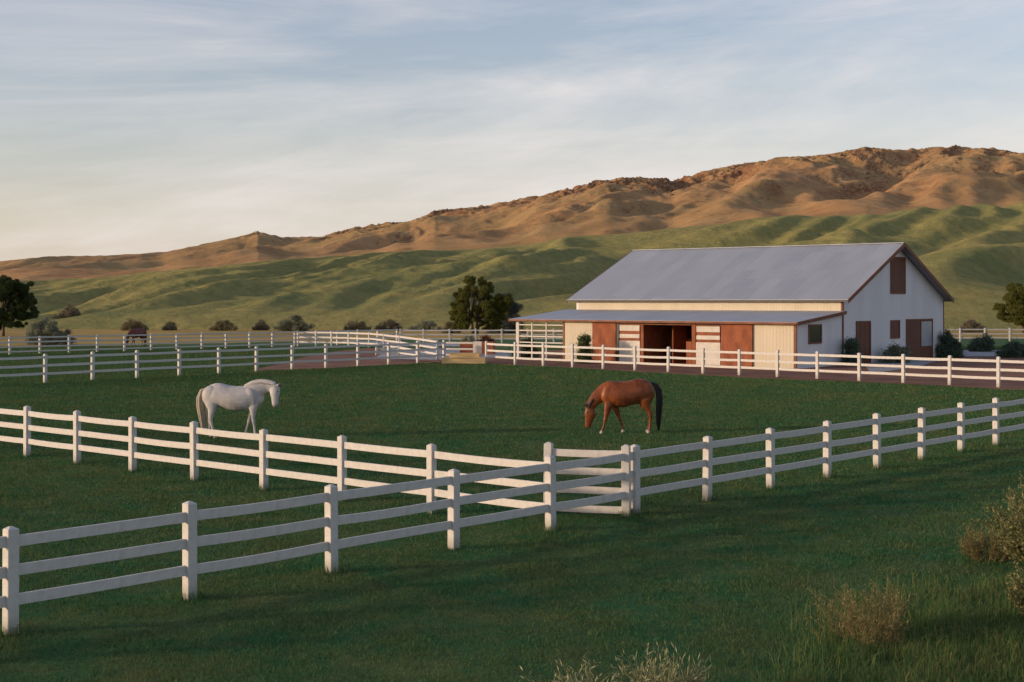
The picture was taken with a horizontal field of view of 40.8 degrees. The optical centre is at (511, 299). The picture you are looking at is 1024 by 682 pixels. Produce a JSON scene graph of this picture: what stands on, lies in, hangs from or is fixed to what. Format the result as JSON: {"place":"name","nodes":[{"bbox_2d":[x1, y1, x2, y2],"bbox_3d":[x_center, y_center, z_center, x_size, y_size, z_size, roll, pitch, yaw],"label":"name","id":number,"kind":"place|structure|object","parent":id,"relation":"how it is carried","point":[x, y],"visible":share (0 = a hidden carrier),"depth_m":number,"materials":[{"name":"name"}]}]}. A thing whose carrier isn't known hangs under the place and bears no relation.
{"place":"outdoors","nodes":[
{"label":"outdoors","id":0,"kind":"place"},
{"bbox_2d":[341,340,511,359],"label":"gravel path","id":1,"kind":"structure","parent":0,"point":[505,354],"depth_m":104.69,"materials":[{"name":"beige gravel"}]},
{"bbox_2d":[375,346,415,354],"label":"fence panel","id":2,"kind":"object","parent":1,"relation":"on","point":[397,348],"visible":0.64,"depth_m":99.76,"materials":[{"name":"paint"}]},
{"bbox_2d":[460,341,494,353],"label":"planter box","id":3,"kind":"object","parent":1,"relation":"on","point":[491,347],"visible":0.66,"depth_m":101.31,"materials":[{"name":"brown wood"}]},
{"bbox_2d":[461,333,478,341],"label":"planter plant","id":4,"kind":"object","parent":3,"relation":"in","point":[469,339],"visible":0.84,"depth_m":101.54,"materials":[{"name":"green plant"}]},
{"bbox_2d":[476,335,495,342],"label":"planter plant","id":5,"kind":"object","parent":3,"relation":"in","point":[486,338],"visible":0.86,"depth_m":101.75,"materials":[{"name":"red plant"}]},
{"bbox_2d":[0,339,1023,681],"bbox_3d":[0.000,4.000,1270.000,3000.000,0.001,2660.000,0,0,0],"label":"ground","id":6,"kind":"structure","parent":0,"point":[474,617],"depth_m":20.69,"materials":[{"name":"green plant"}]},
{"bbox_2d":[126,328,146,346],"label":"horse","id":7,"kind":"object","parent":6,"relation":"on","point":[136,331],"visible":0.8,"depth_m":117.33},
{"bbox_2d":[0,329,397,353],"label":"board fence","id":8,"kind":"object","parent":6,"relation":"on","point":[151,343],"visible":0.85,"depth_m":110.14,"materials":[{"name":"paint"}]},
{"bbox_2d":[0,340,444,381],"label":"board fence","id":9,"kind":"object","parent":6,"relation":"on","point":[92,355],"visible":0.98,"depth_m":74.62,"materials":[{"name":"paint"}]},
{"bbox_2d":[196,379,282,438],"bbox_3d":[-7.873,3.150,39.893,2.550,1.725,0.650,0,0,3],"label":"horse","id":10,"kind":"object","parent":6,"relation":"on","point":[249,396],"visible":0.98,"depth_m":39.70},
{"bbox_2d":[0,406,544,513],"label":"board fence","id":11,"kind":"object","parent":6,"relation":"on","point":[430,453],"visible":0.95,"depth_m":28.96,"materials":[{"name":"paint"}]},
{"bbox_2d":[297,331,438,359],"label":"board fence","id":12,"kind":"object","parent":6,"relation":"on","point":[348,337],"visible":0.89,"depth_m":115.00,"materials":[{"name":"paint"}]},
{"bbox_2d":[442,353,485,363],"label":"hay bales","id":13,"kind":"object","parent":6,"relation":"on","point":[468,358],"depth_m":86.17,"materials":[{"name":"yellow plant"}]},
{"bbox_2d":[0,397,1023,635],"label":"board fence","id":14,"kind":"object","parent":6,"relation":"on","point":[12,569],"visible":0.98,"depth_m":21.59,"materials":[{"name":"paint"}]},
{"bbox_2d":[520,652,638,681],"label":"sagebrush","id":15,"kind":"object","parent":6,"relation":"on","point":[570,679],"visible":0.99,"depth_m":13.46,"materials":[{"name":"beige plant"}]},
{"bbox_2d":[543,442,630,516],"bbox_3d":[1.398,3.412,25.731,1.650,1.480,0.163,0,0,16],"label":"gate","id":16,"kind":"object","parent":6,"relation":"on","point":[549,449],"visible":0.65,"depth_m":25.66,"materials":[{"name":"paint"}]},
{"bbox_2d":[584,379,662,433],"bbox_3d":[3.355,3.190,41.401,2.414,1.646,0.648,0,0,-6],"label":"horse","id":17,"kind":"object","parent":6,"relation":"on","point":[614,395],"visible":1,"depth_m":41.22},
{"bbox_2d":[252,348,1023,389],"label":"dirt yard","id":18,"kind":"structure","parent":6,"relation":"on","point":[910,380],"depth_m":79.19,"materials":[{"name":"brown soil"}]},
{"bbox_2d":[446,341,481,355],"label":"paddock gate","id":19,"kind":"structure","parent":18,"relation":"on","point":[477,347],"depth_m":89.75,"materials":[{"name":"white paint"}]},
{"bbox_2d":[508,335,541,356],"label":"leafy shrub","id":20,"kind":"object","parent":18,"relation":"on","point":[527,339],"visible":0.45,"depth_m":95.68,"materials":[{"name":"green plant"}]},
{"bbox_2d":[570,331,595,363],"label":"leafy shrub","id":21,"kind":"object","parent":18,"relation":"on","point":[584,340],"visible":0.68,"depth_m":86.67,"materials":[{"name":"green plant"}]},
{"bbox_2d":[508,242,953,368],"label":"horse barn","id":22,"kind":"structure","parent":18,"relation":"on","point":[874,298],"depth_m":89.87,"materials":[{"name":"beige"}]},
{"bbox_2d":[592,322,615,360],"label":"sliding door","id":23,"kind":"structure","parent":22,"relation":"in","point":[603,333],"depth_m":88.66,"materials":[{"name":"brown wood"}]},
{"bbox_2d":[619,325,639,361],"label":"stall door","id":24,"kind":"structure","parent":22,"relation":"in","point":[629,333],"depth_m":87.48,"materials":[{"name":"white wood"}]},
{"bbox_2d":[696,326,720,364],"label":"stall door","id":25,"kind":"structure","parent":22,"relation":"in","point":[705,341],"depth_m":83.69,"materials":[{"name":"white wood"}]},
{"bbox_2d":[721,324,752,366],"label":"sliding door","id":26,"kind":"structure","parent":22,"relation":"in","point":[734,337],"depth_m":82.48,"materials":[{"name":"brown wood"}]},
{"bbox_2d":[808,324,821,343],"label":"window","id":27,"kind":"structure","parent":22,"relation":"in","point":[814,330],"depth_m":81.70,"materials":[{"name":"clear glass"}]},
{"bbox_2d":[856,321,870,362],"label":"door","id":28,"kind":"structure","parent":22,"relation":"in","point":[863,328],"depth_m":86.88,"materials":[{"name":"brown wood"}]},
{"bbox_2d":[890,320,899,338],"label":"window","id":29,"kind":"structure","parent":22,"relation":"in","point":[894,324],"depth_m":90.34,"materials":[{"name":"brown wood"}]},
{"bbox_2d":[890,257,905,293],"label":"loft door","id":30,"kind":"structure","parent":22,"relation":"in","point":[897,265],"depth_m":90.81,"materials":[{"name":"brown wood"}]},
{"bbox_2d":[906,319,932,357],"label":"door","id":31,"kind":"structure","parent":22,"relation":"in","point":[919,332],"depth_m":93.53,"materials":[{"name":"brown wood"}]},
{"bbox_2d":[840,336,864,365],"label":"leafy shrub","id":32,"kind":"object","parent":18,"relation":"on","point":[851,347],"visible":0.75,"depth_m":83.80,"materials":[{"name":"green plant"}]},
{"bbox_2d":[878,338,912,362],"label":"leafy shrub","id":33,"kind":"object","parent":18,"relation":"on","point":[894,350],"visible":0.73,"depth_m":87.58,"materials":[{"name":"green plant"}]},
{"bbox_2d":[866,360,934,371],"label":"concrete apron","id":34,"kind":"object","parent":18,"relation":"on","point":[912,363],"visible":0.5,"depth_m":85.11,"materials":[{"name":"grey concrete"}]},
{"bbox_2d":[934,327,965,357],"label":"leafy shrub","id":35,"kind":"object","parent":18,"relation":"on","point":[949,345],"visible":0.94,"depth_m":95.58,"materials":[{"name":"green plant"}]},
{"bbox_2d":[963,332,995,351],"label":"leafy shrub","id":36,"kind":"object","parent":18,"relation":"on","point":[985,342],"visible":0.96,"depth_m":106.12,"materials":[{"name":"green plant"}]},
{"bbox_2d":[994,339,1023,357],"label":"leafy shrub","id":37,"kind":"object","parent":18,"relation":"on","point":[1014,349],"visible":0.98,"depth_m":95.49,"materials":[{"name":"green plant"}]},
{"bbox_2d":[609,640,716,681],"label":"sagebrush","id":38,"kind":"object","parent":6,"relation":"on","point":[652,676],"visible":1,"depth_m":13.35,"materials":[{"name":"green plant"}]},
{"bbox_2d":[485,341,1023,386],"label":"board fence","id":39,"kind":"object","parent":6,"relation":"on","point":[998,369],"visible":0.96,"depth_m":71.54,"materials":[{"name":"paint"}]},
{"bbox_2d":[794,568,916,651],"bbox_3d":[3.959,3.558,15.870,1.536,0.930,1.416,0,0,0],"label":"dry bush","id":40,"kind":"object","parent":6,"relation":"on","point":[881,626],"visible":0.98,"depth_m":15.79,"materials":[{"name":"beige plant"}]},
{"bbox_2d":[954,523,1011,562],"bbox_3d":[7.289,3.691,21.145,1.071,0.665,1.179,0,0,0],"label":"dry bush","id":41,"kind":"object","parent":6,"relation":"on","point":[976,549],"visible":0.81,"depth_m":21.07,"materials":[{"name":"brown plant"}]},
{"bbox_2d":[971,475,1023,563],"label":"sagebrush","id":42,"kind":"object","parent":6,"relation":"on","point":[1013,539],"visible":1,"depth_m":20.23,"materials":[{"name":"green plant"}]},
{"bbox_2d":[1001,562,1023,616],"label":"sagebrush","id":43,"kind":"object","parent":6,"relation":"on","point":[1018,586],"visible":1,"depth_m":16.55,"materials":[{"name":"green plant"}]},
{"bbox_2d":[0,201,1023,328],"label":"foothills","id":44,"kind":"structure","parent":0,"point":[971,258],"depth_m":261.43,"materials":[{"name":"green plant"}]},
{"bbox_2d":[52,303,80,318],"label":"dark bush","id":45,"kind":"object","parent":44,"relation":"on","point":[71,311],"visible":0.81,"depth_m":205.32,"materials":[{"name":"green plant"}]},
{"bbox_2d":[0,144,1023,280],"bbox_3d":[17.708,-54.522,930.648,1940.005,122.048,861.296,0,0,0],"label":"mountains","id":46,"kind":"structure","parent":0,"point":[868,180],"depth_m":735.43,"materials":[{"name":"brown soil"}]},
{"bbox_2d":[0,329,1023,345],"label":"dry field","id":47,"kind":"structure","parent":0,"point":[21,332],"depth_m":155.06,"materials":[{"name":"green plant"}]},
{"bbox_2d":[0,274,39,335],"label":"tree","id":48,"kind":"object","parent":47,"relation":"on","point":[22,300],"visible":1,"depth_m":151.03,"materials":[{"name":"green plant"}]},
{"bbox_2d":[23,315,77,344],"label":"sage shrub","id":49,"kind":"object","parent":47,"relation":"on","point":[46,327],"visible":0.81,"depth_m":121.98,"materials":[{"name":"green plant"}]},
{"bbox_2d":[121,318,149,330],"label":"dry bush","id":50,"kind":"object","parent":47,"relation":"on","point":[128,326],"visible":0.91,"depth_m":179.06,"materials":[{"name":"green plant"}]},
{"bbox_2d":[162,321,177,330],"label":"dry bush","id":51,"kind":"object","parent":47,"relation":"on","point":[168,326],"visible":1,"depth_m":180.77,"materials":[{"name":"brown plant"}]},
{"bbox_2d":[209,318,237,330],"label":"dry bush","id":52,"kind":"object","parent":47,"relation":"on","point":[227,325],"visible":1,"depth_m":179.48,"materials":[{"name":"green plant"}]},
{"bbox_2d":[251,319,270,329],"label":"dry bush","id":53,"kind":"object","parent":47,"relation":"on","point":[261,325],"visible":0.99,"depth_m":181.38,"materials":[{"name":"brown plant"}]},
{"bbox_2d":[272,314,315,330],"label":"sage shrub","id":54,"kind":"object","parent":47,"relation":"on","point":[288,324],"visible":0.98,"depth_m":176.83,"materials":[{"name":"green plant"}]},
{"bbox_2d":[343,320,371,329],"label":"dry bush","id":55,"kind":"object","parent":47,"relation":"on","point":[351,325],"visible":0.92,"depth_m":179.23,"materials":[{"name":"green plant"}]},
{"bbox_2d":[374,319,402,330],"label":"rusty bush","id":56,"kind":"object","parent":47,"relation":"on","point":[391,323],"visible":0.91,"depth_m":180.10,"materials":[{"name":"brown plant"}]},
{"bbox_2d":[407,318,441,329],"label":"sage shrub","id":57,"kind":"object","parent":47,"relation":"on","point":[431,324],"visible":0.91,"depth_m":178.99,"materials":[{"name":"green plant"}]},
{"bbox_2d":[441,320,460,332],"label":"dry bush","id":58,"kind":"object","parent":47,"relation":"on","point":[448,324],"visible":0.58,"depth_m":165.49,"materials":[{"name":"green plant"}]},
{"bbox_2d":[448,275,513,333],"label":"tree","id":59,"kind":"object","parent":47,"relation":"on","point":[494,313],"visible":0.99,"depth_m":159.28,"materials":[{"name":"green plant"}]},
{"bbox_2d":[485,291,526,332],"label":"tree","id":60,"kind":"object","parent":47,"relation":"on","point":[514,308],"visible":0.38,"depth_m":165.09,"materials":[{"name":"green plant"}]},
{"bbox_2d":[399,328,1023,342],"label":"board fence","id":61,"kind":"object","parent":47,"relation":"on","point":[553,334],"visible":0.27,"depth_m":127.48,"materials":[{"name":"paint"}]},
{"bbox_2d":[956,316,986,332],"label":"dry bush","id":62,"kind":"object","parent":47,"relation":"on","point":[970,324],"visible":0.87,"depth_m":169.41,"materials":[{"name":"brown plant"}]},
{"bbox_2d":[992,282,1023,332],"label":"tree","id":63,"kind":"object","parent":47,"relation":"on","point":[1014,305],"visible":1,"depth_m":159.26,"materials":[{"name":"green plant"}]},
{"bbox_2d":[0,434,1023,637],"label":"fence foot grass","id":64,"kind":"structure","parent":0,"point":[631,512],"depth_m":25.60,"materials":[{"name":"green plant"}]},
{"bbox_2d":[0,0,1023,260],"label":"sky","id":65,"kind":"structure","parent":0,"point":[127,126],"materials":[{"name":"blue"}]},
{"bbox_2d":[736,564,1023,681],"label":"tall grass","id":66,"kind":"structure","parent":0,"point":[948,623],"depth_m":15.57,"materials":[{"name":"green plant"}]},
{"bbox_2d":[963,350,998,355],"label":"patio","id":67,"kind":"structure","parent":0,"point":[975,353],"depth_m":102.60,"materials":[{"name":"concrete"}]}
]}

